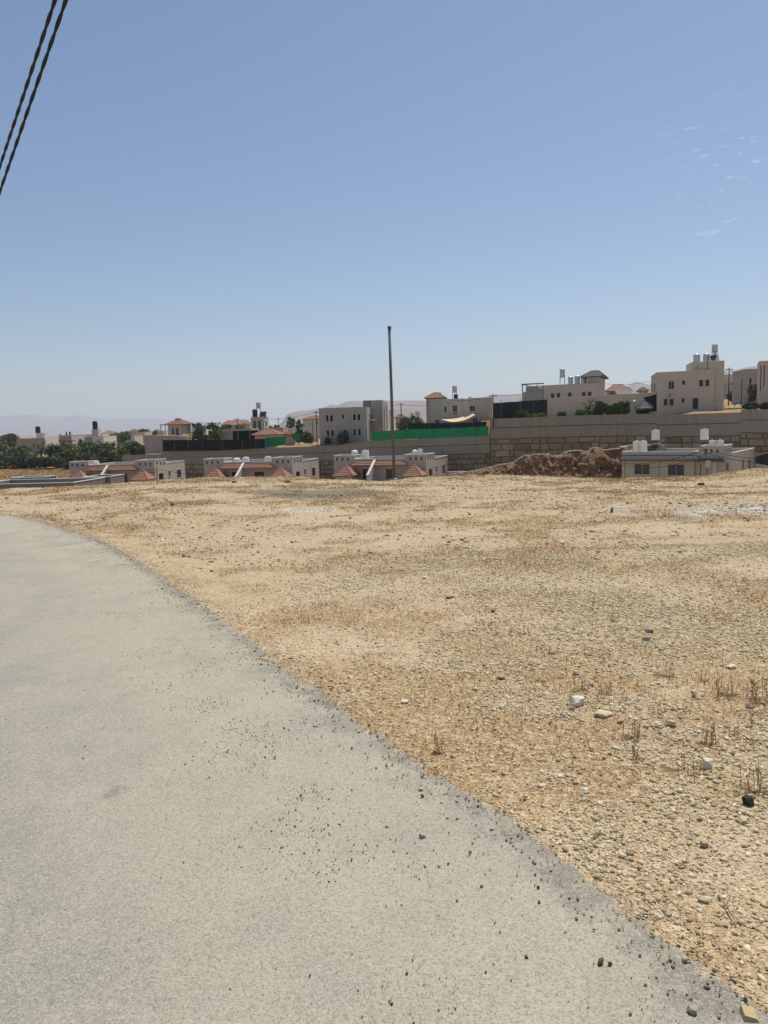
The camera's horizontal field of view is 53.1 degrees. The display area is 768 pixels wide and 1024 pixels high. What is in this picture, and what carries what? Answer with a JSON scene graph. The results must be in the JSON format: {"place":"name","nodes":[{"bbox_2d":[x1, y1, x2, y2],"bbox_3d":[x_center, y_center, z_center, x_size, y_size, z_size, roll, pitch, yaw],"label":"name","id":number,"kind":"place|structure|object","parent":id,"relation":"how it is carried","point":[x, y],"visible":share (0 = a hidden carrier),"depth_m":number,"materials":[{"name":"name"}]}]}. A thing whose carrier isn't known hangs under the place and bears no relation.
{"place":"outdoors","nodes":[
{"label":"outdoors","id":0,"kind":"place"},
{"bbox_2d":[0,0,56,169],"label":"overhead cable","id":1,"kind":"object","parent":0,"point":[42,38],"visible":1,"depth_m":6.90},
{"bbox_2d":[0,0,67,194],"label":"overhead cable","id":2,"kind":"object","parent":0,"point":[50,45],"visible":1,"depth_m":6.78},
{"bbox_2d":[0,415,279,435],"bbox_3d":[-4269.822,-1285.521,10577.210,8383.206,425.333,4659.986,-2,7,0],"label":"mountains","id":3,"kind":"structure","parent":0,"point":[22,425],"depth_m":9814.93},
{"bbox_2d":[0,514,767,1023],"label":"road","id":4,"kind":"structure","parent":0,"point":[104,864],"depth_m":2.81,"materials":[{"name":"asphalt"}]},
{"bbox_2d":[5,536,735,1023],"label":"road grit","id":5,"kind":"object","parent":4,"relation":"on","point":[269,774],"visible":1,"depth_m":3.48,"materials":[{"name":"gravel"}]},
{"bbox_2d":[1,514,767,1021],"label":"edge gravel","id":6,"kind":"structure","parent":4,"relation":"on","point":[699,942],"depth_m":3.32,"materials":[{"name":"gravel"}]},
{"bbox_2d":[686,1004,697,1015],"bbox_3d":[0.820,1.326,2.040,0.030,0.024,0.019,-2,7,0],"label":"stone","id":7,"kind":"object","parent":4,"relation":"on","point":[691,1009],"visible":1,"depth_m":2.04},
{"bbox_2d":[739,1004,759,1022],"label":"stone","id":8,"kind":"object","parent":4,"relation":"on","point":[748,1013],"visible":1,"depth_m":2.02,"materials":[{"name":"yellow stone"}]},
{"bbox_2d":[0,399,767,1012],"bbox_3d":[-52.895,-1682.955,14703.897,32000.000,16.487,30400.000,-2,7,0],"label":"ground","id":9,"kind":"structure","parent":0,"point":[222,589],"depth_m":6.12,"materials":[{"name":"soil"}]},
{"bbox_2d":[0,454,11,467],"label":"shrub","id":10,"kind":"object","parent":9,"relation":"on","point":[3,460],"visible":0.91,"depth_m":198.33,"materials":[{"name":"green plant"}]},
{"bbox_2d":[0,433,18,446],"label":"broadleaf tree","id":11,"kind":"object","parent":9,"relation":"on","point":[8,438],"visible":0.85,"depth_m":242.84,"materials":[{"name":"green plant"}]},
{"bbox_2d":[6,445,28,457],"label":"shrub","id":12,"kind":"object","parent":9,"relation":"on","point":[17,449],"visible":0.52,"depth_m":206.20,"materials":[{"name":"green plant"}]},
{"bbox_2d":[11,456,28,467],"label":"shrub","id":13,"kind":"object","parent":9,"relation":"on","point":[18,461],"visible":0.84,"depth_m":197.22,"materials":[{"name":"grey plant"}]},
{"bbox_2d":[23,457,36,467],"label":"shrub","id":14,"kind":"object","parent":9,"relation":"on","point":[29,462],"visible":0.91,"depth_m":196.51,"materials":[{"name":"green plant"}]},
{"bbox_2d":[0,467,69,479],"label":"dry growth","id":15,"kind":"object","parent":9,"relation":"on","point":[8,473],"visible":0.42,"depth_m":187.65,"materials":[{"name":"plant"}]},
{"bbox_2d":[16,433,58,453],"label":"flat roofed house","id":16,"kind":"structure","parent":9,"relation":"on","point":[38,439],"depth_m":234.73,"materials":[{"name":"white stone"}]},
{"bbox_2d":[31,440,51,456],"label":"date palm","id":17,"kind":"object","parent":9,"relation":"on","point":[41,448],"visible":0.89,"depth_m":213.87,"materials":[{"name":"green plant"}]},
{"bbox_2d":[35,456,51,468],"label":"shrub","id":18,"kind":"object","parent":9,"relation":"on","point":[43,462],"visible":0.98,"depth_m":194.72,"materials":[{"name":"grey plant"}]},
{"bbox_2d":[50,454,64,467],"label":"shrub","id":19,"kind":"object","parent":9,"relation":"on","point":[58,458],"visible":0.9,"depth_m":195.01,"materials":[{"name":"green plant"}]},
{"bbox_2d":[0,474,124,488],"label":"flat roofed house","id":20,"kind":"structure","parent":9,"relation":"on","point":[42,481],"depth_m":103.26,"materials":[{"name":"concrete"}]},
{"bbox_2d":[62,457,76,468],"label":"shrub","id":21,"kind":"object","parent":9,"relation":"on","point":[68,460],"visible":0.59,"depth_m":192.90,"materials":[{"name":"green plant"}]},
{"bbox_2d":[58,435,85,446],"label":"flat roofed house","id":22,"kind":"structure","parent":9,"relation":"on","point":[69,439],"depth_m":260.51,"materials":[{"name":"stone"}]},
{"bbox_2d":[62,448,82,460],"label":"shrub","id":23,"kind":"object","parent":9,"relation":"on","point":[72,452],"visible":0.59,"depth_m":198.84,"materials":[{"name":"green plant"}]},
{"bbox_2d":[88,454,107,463],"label":"shrub","id":24,"kind":"object","parent":9,"relation":"on","point":[100,458],"visible":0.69,"depth_m":195.44,"materials":[{"name":"green plant"}]},
{"bbox_2d":[84,429,116,446],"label":"flat roofed house","id":25,"kind":"structure","parent":9,"relation":"on","point":[96,436],"depth_m":244.65,"materials":[{"name":"stone"}]},
{"bbox_2d":[112,448,130,461],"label":"shrub","id":26,"kind":"object","parent":9,"relation":"on","point":[118,455],"visible":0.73,"depth_m":198.40,"materials":[{"name":"green plant"}]},
{"bbox_2d":[69,458,185,482],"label":"semi detached house","id":27,"kind":"structure","parent":9,"relation":"on","point":[145,466],"depth_m":135.77,"materials":[{"name":"stone"}]},
{"bbox_2d":[120,442,140,454],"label":"broadleaf tree","id":28,"kind":"object","parent":9,"relation":"on","point":[135,444],"visible":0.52,"depth_m":203.55,"materials":[{"name":"green plant"}]},
{"bbox_2d":[131,435,142,444],"bbox_3d":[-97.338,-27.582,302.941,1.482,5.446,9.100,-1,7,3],"label":"distant house","id":29,"kind":"structure","parent":9,"relation":"on","point":[138,438],"depth_m":301.51,"materials":[{"name":"stone"}]},
{"bbox_2d":[122,454,161,461],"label":"retaining wall","id":30,"kind":"structure","parent":9,"relation":"on","point":[128,458],"depth_m":165.30,"materials":[{"name":"stone"}]},
{"bbox_2d":[144,435,186,453],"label":"garden wall","id":31,"kind":"structure","parent":9,"relation":"on","point":[153,443],"depth_m":183.06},
{"bbox_2d":[160,419,191,439],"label":"red roofed house","id":32,"kind":"structure","parent":9,"relation":"on","point":[178,427],"depth_m":187.40,"materials":[{"name":"stone"}]},
{"bbox_2d":[191,422,208,439],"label":"broadleaf tree","id":33,"kind":"object","parent":9,"relation":"on","point":[198,432],"visible":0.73,"depth_m":193.14,"materials":[{"name":"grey plant"}]},
{"bbox_2d":[206,422,221,439],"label":"broadleaf tree","id":34,"kind":"object","parent":9,"relation":"on","point":[217,430],"visible":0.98,"depth_m":184.28,"materials":[{"name":"green plant"}]},
{"bbox_2d":[221,420,250,428],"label":"distant house","id":35,"kind":"structure","parent":9,"relation":"on","point":[234,422],"depth_m":215.82,"materials":[{"name":"stone"}]},
{"bbox_2d":[222,428,258,439],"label":"car shed","id":36,"kind":"object","parent":9,"relation":"on","point":[240,434],"visible":0.49,"depth_m":177.05,"materials":[{"name":"grey metal"}]},
{"bbox_2d":[214,417,287,439],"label":"house","id":37,"kind":"structure","parent":9,"relation":"on","point":[261,423],"depth_m":186.61,"materials":[{"name":"stone"}]},
{"bbox_2d":[203,456,318,478],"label":"semi detached house","id":38,"kind":"structure","parent":9,"relation":"on","point":[291,466],"depth_m":128.90,"materials":[{"name":"stone"}]},
{"bbox_2d":[161,444,367,478],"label":"retaining wall","id":39,"kind":"structure","parent":9,"relation":"on","point":[194,463],"depth_m":153.42,"materials":[{"name":"concrete"}]},
{"bbox_2d":[162,439,265,452],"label":"net fence","id":40,"kind":"object","parent":39,"relation":"on","point":[193,445],"visible":1,"depth_m":156.69,"materials":[{"name":"fabric"}]},
{"bbox_2d":[251,428,286,447],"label":"red pavilion","id":41,"kind":"structure","parent":9,"relation":"on","point":[268,432],"depth_m":167.21,"materials":[{"name":"ceramic"}]},
{"bbox_2d":[265,436,285,447],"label":"net fence","id":42,"kind":"object","parent":9,"relation":"on","point":[274,441],"visible":0.94,"depth_m":154.31,"materials":[{"name":"green fabric"}]},
{"bbox_2d":[285,431,299,445],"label":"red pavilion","id":43,"kind":"structure","parent":9,"relation":"on","point":[289,440],"depth_m":175.21,"materials":[{"name":"stone"}]},
{"bbox_2d":[288,428,317,441],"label":"garden wall","id":44,"kind":"structure","parent":9,"relation":"on","point":[309,430],"depth_m":199.97,"materials":[{"name":"stone"}]},
{"bbox_2d":[301,431,313,444],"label":"shrub","id":45,"kind":"object","parent":9,"relation":"on","point":[305,436],"visible":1,"depth_m":172.61,"materials":[{"name":"green plant"}]},
{"bbox_2d":[302,415,319,438],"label":"red roofed house","id":46,"kind":"structure","parent":9,"relation":"on","point":[308,421],"depth_m":230.34,"materials":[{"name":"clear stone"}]},
{"bbox_2d":[312,441,366,478],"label":"dry growth","id":47,"kind":"object","parent":9,"relation":"on","point":[329,475],"visible":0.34,"depth_m":147.24,"materials":[{"name":"plant"}]},
{"bbox_2d":[336,430,348,443],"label":"shrub","id":48,"kind":"object","parent":9,"relation":"on","point":[342,437],"visible":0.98,"depth_m":147.73,"materials":[{"name":"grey plant"}]},
{"bbox_2d":[319,400,387,444],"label":"two storey house","id":49,"kind":"structure","parent":9,"relation":"on","point":[358,424],"depth_m":149.78,"materials":[{"name":"stone"}]},
{"bbox_2d":[0,468,767,988],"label":"dry growth","id":50,"kind":"object","parent":9,"relation":"on","point":[552,482],"visible":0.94,"depth_m":9.36,"materials":[{"name":"plant"}]},
{"bbox_2d":[332,453,447,480],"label":"semi detached house","id":51,"kind":"structure","parent":9,"relation":"on","point":[358,467],"depth_m":124.93,"materials":[{"name":"stone"}]},
{"bbox_2d":[385,468,396,479],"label":"patio door","id":52,"kind":"structure","parent":51,"relation":"in","point":[387,470],"depth_m":124.91,"materials":[{"name":"grey glass"}]},
{"bbox_2d":[387,326,396,479],"bbox_3d":[0.238,-3.016,22.414,0.220,4.730,0.220,-2,7,0],"label":"bare pole","id":53,"kind":"object","parent":9,"relation":"on","point":[391,408],"visible":0.88,"depth_m":22.37,"materials":[{"name":"metal"}]},
{"bbox_2d":[395,416,413,429],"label":"broadleaf tree","id":54,"kind":"object","parent":9,"relation":"on","point":[406,420],"visible":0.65,"depth_m":158.45,"materials":[{"name":"green plant"}]},
{"bbox_2d":[56,466,767,489],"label":"dry growth","id":55,"kind":"object","parent":9,"relation":"on","point":[599,478],"visible":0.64,"depth_m":21.60,"materials":[{"name":"plant"}]},
{"bbox_2d":[409,412,423,422],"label":"broadleaf tree","id":56,"kind":"object","parent":9,"relation":"on","point":[415,418],"visible":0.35,"depth_m":163.11,"materials":[{"name":"green plant"}]},
{"bbox_2d":[367,436,490,471],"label":"retaining wall","id":57,"kind":"structure","parent":9,"relation":"on","point":[461,454],"depth_m":136.96,"materials":[{"name":"stone"}]},
{"bbox_2d":[371,426,488,440],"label":"net fence","id":58,"kind":"object","parent":57,"relation":"on","point":[433,433],"visible":0.94,"depth_m":137.85,"materials":[{"name":"green fabric"}]},
{"bbox_2d":[432,733,445,754],"bbox_3d":[0.266,1.120,3.705,0.068,0.094,0.066,1,7,26],"label":"dry weed","id":59,"kind":"object","parent":9,"relation":"on","point":[438,749],"visible":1,"depth_m":3.71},
{"bbox_2d":[407,421,486,429],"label":"net fence","id":60,"kind":"object","parent":9,"relation":"on","point":[417,426],"visible":0.61,"depth_m":143.63,"materials":[{"name":"black fabric"}]},
{"bbox_2d":[424,392,492,438],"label":"villa","id":61,"kind":"object","parent":9,"relation":"on","point":[439,407],"visible":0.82,"depth_m":149.01,"materials":[{"name":"stone"}]},
{"bbox_2d":[442,414,475,422],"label":"sun sail","id":62,"kind":"object","parent":9,"relation":"on","point":[463,419],"visible":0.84,"depth_m":146.66,"materials":[{"name":"beige fabric"}]},
{"bbox_2d":[493,397,546,418],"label":"net fence","id":63,"kind":"object","parent":9,"relation":"on","point":[505,410],"visible":0.71,"depth_m":135.74,"materials":[{"name":"fabric"}]},
{"bbox_2d":[514,410,529,417],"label":"shrub","id":64,"kind":"object","parent":9,"relation":"on","point":[523,414],"visible":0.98,"depth_m":131.39,"materials":[{"name":"green plant"}]},
{"bbox_2d":[459,444,666,477],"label":"earth bank","id":65,"kind":"structure","parent":9,"relation":"on","point":[597,463],"depth_m":108.17,"materials":[{"name":"soil"}]},
{"bbox_2d":[452,443,661,474],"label":"bank rubble","id":66,"kind":"object","parent":65,"relation":"on","point":[549,455],"visible":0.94,"depth_m":109.58,"materials":[{"name":"stone"}]},
{"bbox_2d":[521,370,608,400],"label":"tower house","id":67,"kind":"structure","parent":9,"relation":"on","point":[594,385],"depth_m":149.26,"materials":[{"name":"stone"}]},
{"bbox_2d":[490,414,656,466],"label":"retaining wall","id":68,"kind":"structure","parent":9,"relation":"on","point":[509,445],"depth_m":127.86,"materials":[{"name":"stone"}]},
{"bbox_2d":[569,695,584,706],"bbox_3d":[1.073,1.056,4.266,0.084,0.064,0.065,-7,8,-37],"label":"stone","id":69,"kind":"object","parent":9,"relation":"on","point":[576,701],"visible":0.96,"depth_m":4.25,"materials":[{"name":"white stone"}]},
{"bbox_2d":[574,408,591,415],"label":"shrub","id":70,"kind":"object","parent":9,"relation":"on","point":[579,412],"visible":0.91,"depth_m":127.19,"materials":[{"name":"green plant"}]},
{"bbox_2d":[591,400,608,414],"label":"shrub","id":71,"kind":"object","parent":9,"relation":"on","point":[600,407],"visible":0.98,"depth_m":126.14,"materials":[{"name":"green plant"}]},
{"bbox_2d":[438,552,763,838],"bbox_3d":[2.877,0.819,5.699,4.906,0.142,5.887,-2,7,0],"label":"dry stubble","id":72,"kind":"object","parent":9,"relation":"on","point":[609,649],"visible":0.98,"depth_m":5.35,"materials":[{"name":"plant"}]},
{"bbox_2d":[547,392,656,416],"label":"garden wall","id":73,"kind":"structure","parent":9,"relation":"on","point":[568,405],"depth_m":138.91,"materials":[{"name":"stone"}]},
{"bbox_2d":[595,709,612,717],"bbox_3d":[1.171,1.077,4.096,0.089,0.031,0.065,2,8,30],"label":"stone","id":74,"kind":"object","parent":9,"relation":"on","point":[601,713],"visible":1,"depth_m":4.08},
{"bbox_2d":[605,385,633,394],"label":"red roofed house","id":75,"kind":"structure","parent":9,"relation":"on","point":[621,389],"depth_m":197.72,"materials":[{"name":"tile"}]},
{"bbox_2d":[610,506,628,512],"bbox_3d":[3.965,-0.043,12.912,0.282,0.117,0.196,-1,7,6],"label":"concrete block","id":76,"kind":"object","parent":9,"relation":"on","point":[618,509],"depth_m":12.88,"materials":[{"name":"concrete"}]},
{"bbox_2d":[612,400,631,413],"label":"shrub","id":77,"kind":"object","parent":9,"relation":"on","point":[622,407],"visible":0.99,"depth_m":125.48,"materials":[{"name":"green plant"}]},
{"bbox_2d":[620,719,646,741],"bbox_3d":[1.233,1.084,3.838,0.168,0.092,0.123,-7,8,-36],"label":"dry weed","id":78,"kind":"object","parent":9,"relation":"on","point":[638,734],"visible":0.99,"depth_m":3.83,"materials":[{"name":"plant"}]},
{"bbox_2d":[635,400,653,413],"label":"gazebo","id":79,"kind":"object","parent":9,"relation":"on","point":[643,404],"visible":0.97,"depth_m":128.47,"materials":[{"name":"grey"}]},
{"bbox_2d":[644,392,656,412],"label":"net screen","id":80,"kind":"object","parent":9,"relation":"on","point":[651,400],"visible":0.66,"depth_m":131.19,"materials":[{"name":"black fabric"}]},
{"bbox_2d":[654,658,684,679],"bbox_3d":[1.762,0.961,4.732,0.156,0.110,0.195,-6,8,-34],"label":"dry weed","id":81,"kind":"object","parent":9,"relation":"on","point":[665,675],"visible":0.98,"depth_m":4.73,"materials":[{"name":"plant"}]},
{"bbox_2d":[659,754,701,779],"bbox_3d":[1.354,1.129,3.435,0.172,0.090,0.202,-5,7,-29],"label":"dry weed","id":82,"kind":"object","parent":9,"relation":"on","point":[676,770],"visible":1,"depth_m":3.45,"materials":[{"name":"plant"}]},
{"bbox_2d":[619,444,754,477],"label":"bungalow","id":83,"kind":"object","parent":9,"relation":"on","point":[695,467],"visible":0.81,"depth_m":100.57,"materials":[{"name":"stone"}]},
{"bbox_2d":[633,463,650,474],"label":"window","id":84,"kind":"structure","parent":83,"relation":"in","point":[638,471],"depth_m":102.77,"materials":[{"name":"glass"}]},
{"bbox_2d":[650,430,659,450],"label":"water tank","id":85,"kind":"object","parent":83,"relation":"on","point":[655,435],"visible":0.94,"depth_m":106.01,"materials":[{"name":"white plastic"}]},
{"bbox_2d":[666,464,684,475],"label":"window","id":86,"kind":"structure","parent":83,"relation":"in","point":[679,469],"depth_m":100.16,"materials":[{"name":"glass"}]},
{"bbox_2d":[699,429,708,449],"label":"water tank","id":87,"kind":"object","parent":83,"relation":"on","point":[704,434],"visible":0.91,"depth_m":100.54,"materials":[{"name":"white plastic"}]},
{"bbox_2d":[651,360,724,414],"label":"two storey house","id":88,"kind":"structure","parent":9,"relation":"on","point":[696,386],"depth_m":136.21,"materials":[{"name":"stone"}]},
{"bbox_2d":[691,397,698,409],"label":"door","id":89,"kind":"structure","parent":88,"relation":"in","point":[695,400],"depth_m":136.32,"materials":[{"name":"metal"}]},
{"bbox_2d":[657,412,740,447],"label":"retaining wall","id":90,"kind":"structure","parent":9,"relation":"on","point":[679,436],"depth_m":118.55,"materials":[{"name":"stone"}]},
{"bbox_2d":[694,720,716,745],"bbox_3d":[1.570,1.068,3.731,0.113,0.122,0.088,-7,9,-40],"label":"dry weed","id":91,"kind":"object","parent":9,"relation":"on","point":[711,734],"visible":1,"depth_m":3.72,"materials":[{"name":"plant"}]},
{"bbox_2d":[702,757,712,769],"bbox_3d":[1.460,1.138,3.461,0.048,0.061,0.036,0,7,13],"label":"stone","id":92,"kind":"object","parent":9,"relation":"on","point":[707,762],"visible":0.98,"depth_m":3.45,"materials":[{"name":"white stone"}]},
{"bbox_2d":[713,672,743,701],"bbox_3d":[1.958,0.982,4.369,0.170,0.140,0.206,2,7,27],"label":"dry weed","id":93,"kind":"object","parent":9,"relation":"on","point":[724,694],"visible":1,"depth_m":4.38,"materials":[{"name":"plant"}]},
{"bbox_2d":[724,374,732,398],"bbox_3d":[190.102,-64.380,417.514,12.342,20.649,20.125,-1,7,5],"label":"long house","id":94,"kind":"structure","parent":9,"relation":"on","point":[726,376],"depth_m":414.78,"materials":[{"name":"stone"}]},
{"bbox_2d":[732,369,756,404],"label":"flat roofed house","id":95,"kind":"structure","parent":9,"relation":"on","point":[745,377],"depth_m":164.29,"materials":[{"name":"beige stone"}]},
{"bbox_2d":[741,795,753,806],"bbox_3d":[1.488,1.182,3.136,0.035,0.042,0.043,-6,8,-31],"label":"stone","id":96,"kind":"object","parent":9,"relation":"on","point":[748,800],"visible":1,"depth_m":3.13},
{"bbox_2d":[741,402,757,408],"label":"shrub","id":97,"kind":"object","parent":9,"relation":"on","point":[751,405],"visible":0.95,"depth_m":133.42,"materials":[{"name":"green plant"}]},
{"bbox_2d":[735,760,767,797],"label":"dry weed","id":98,"kind":"object","parent":9,"relation":"on","point":[758,780],"visible":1,"depth_m":3.23,"materials":[{"name":"plant"}]},
{"bbox_2d":[746,384,756,402],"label":"broadleaf tree","id":99,"kind":"object","parent":9,"relation":"on","point":[751,392],"visible":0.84,"depth_m":148.12,"materials":[{"name":"green plant"}]},
{"bbox_2d":[740,409,767,467],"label":"retaining wall","id":100,"kind":"structure","parent":9,"relation":"on","point":[754,428],"depth_m":114.39,"materials":[{"name":"stone"}]},
{"bbox_2d":[745,678,767,706],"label":"dry weed","id":101,"kind":"object","parent":9,"relation":"on","point":[752,694],"visible":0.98,"depth_m":4.29,"materials":[{"name":"plant"}]},
{"bbox_2d":[755,464,767,467],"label":"wall","id":102,"kind":"structure","parent":9,"relation":"on","point":[761,465],"depth_m":95.62,"materials":[{"name":"stone"}]},
{"bbox_2d":[755,454,767,464],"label":"tarpaulin screen","id":103,"kind":"object","parent":102,"relation":"on","point":[763,458],"visible":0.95,"depth_m":95.53,"materials":[{"name":"black fabric"}]},
{"bbox_2d":[757,361,767,404],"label":"tall house","id":104,"kind":"structure","parent":9,"relation":"on","point":[762,381],"depth_m":138.30,"materials":[{"name":"stone"}]},
{"bbox_2d":[0,468,767,573],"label":"gravel","id":105,"kind":"structure","parent":0,"point":[625,541],"depth_m":13.91,"materials":[{"name":"gravel"}]},
{"bbox_2d":[0,0,767,423],"label":"sky","id":106,"kind":"structure","parent":0,"point":[211,210],"materials":[{"name":"blue"}]},
{"bbox_2d":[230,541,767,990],"bbox_3d":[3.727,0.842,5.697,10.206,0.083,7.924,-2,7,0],"label":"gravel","id":107,"kind":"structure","parent":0,"point":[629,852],"depth_m":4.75,"materials":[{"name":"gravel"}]},
{"bbox_2d":[280,366,756,427],"bbox_3d":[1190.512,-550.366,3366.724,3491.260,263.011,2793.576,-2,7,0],"label":"hills","id":108,"kind":"structure","parent":0,"point":[635,387],"depth_m":3323.83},
{"bbox_2d":[388,392,650,425],"bbox_3d":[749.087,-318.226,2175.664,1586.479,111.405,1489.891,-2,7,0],"label":"hills","id":109,"kind":"structure","parent":0,"point":[409,411],"depth_m":2085.94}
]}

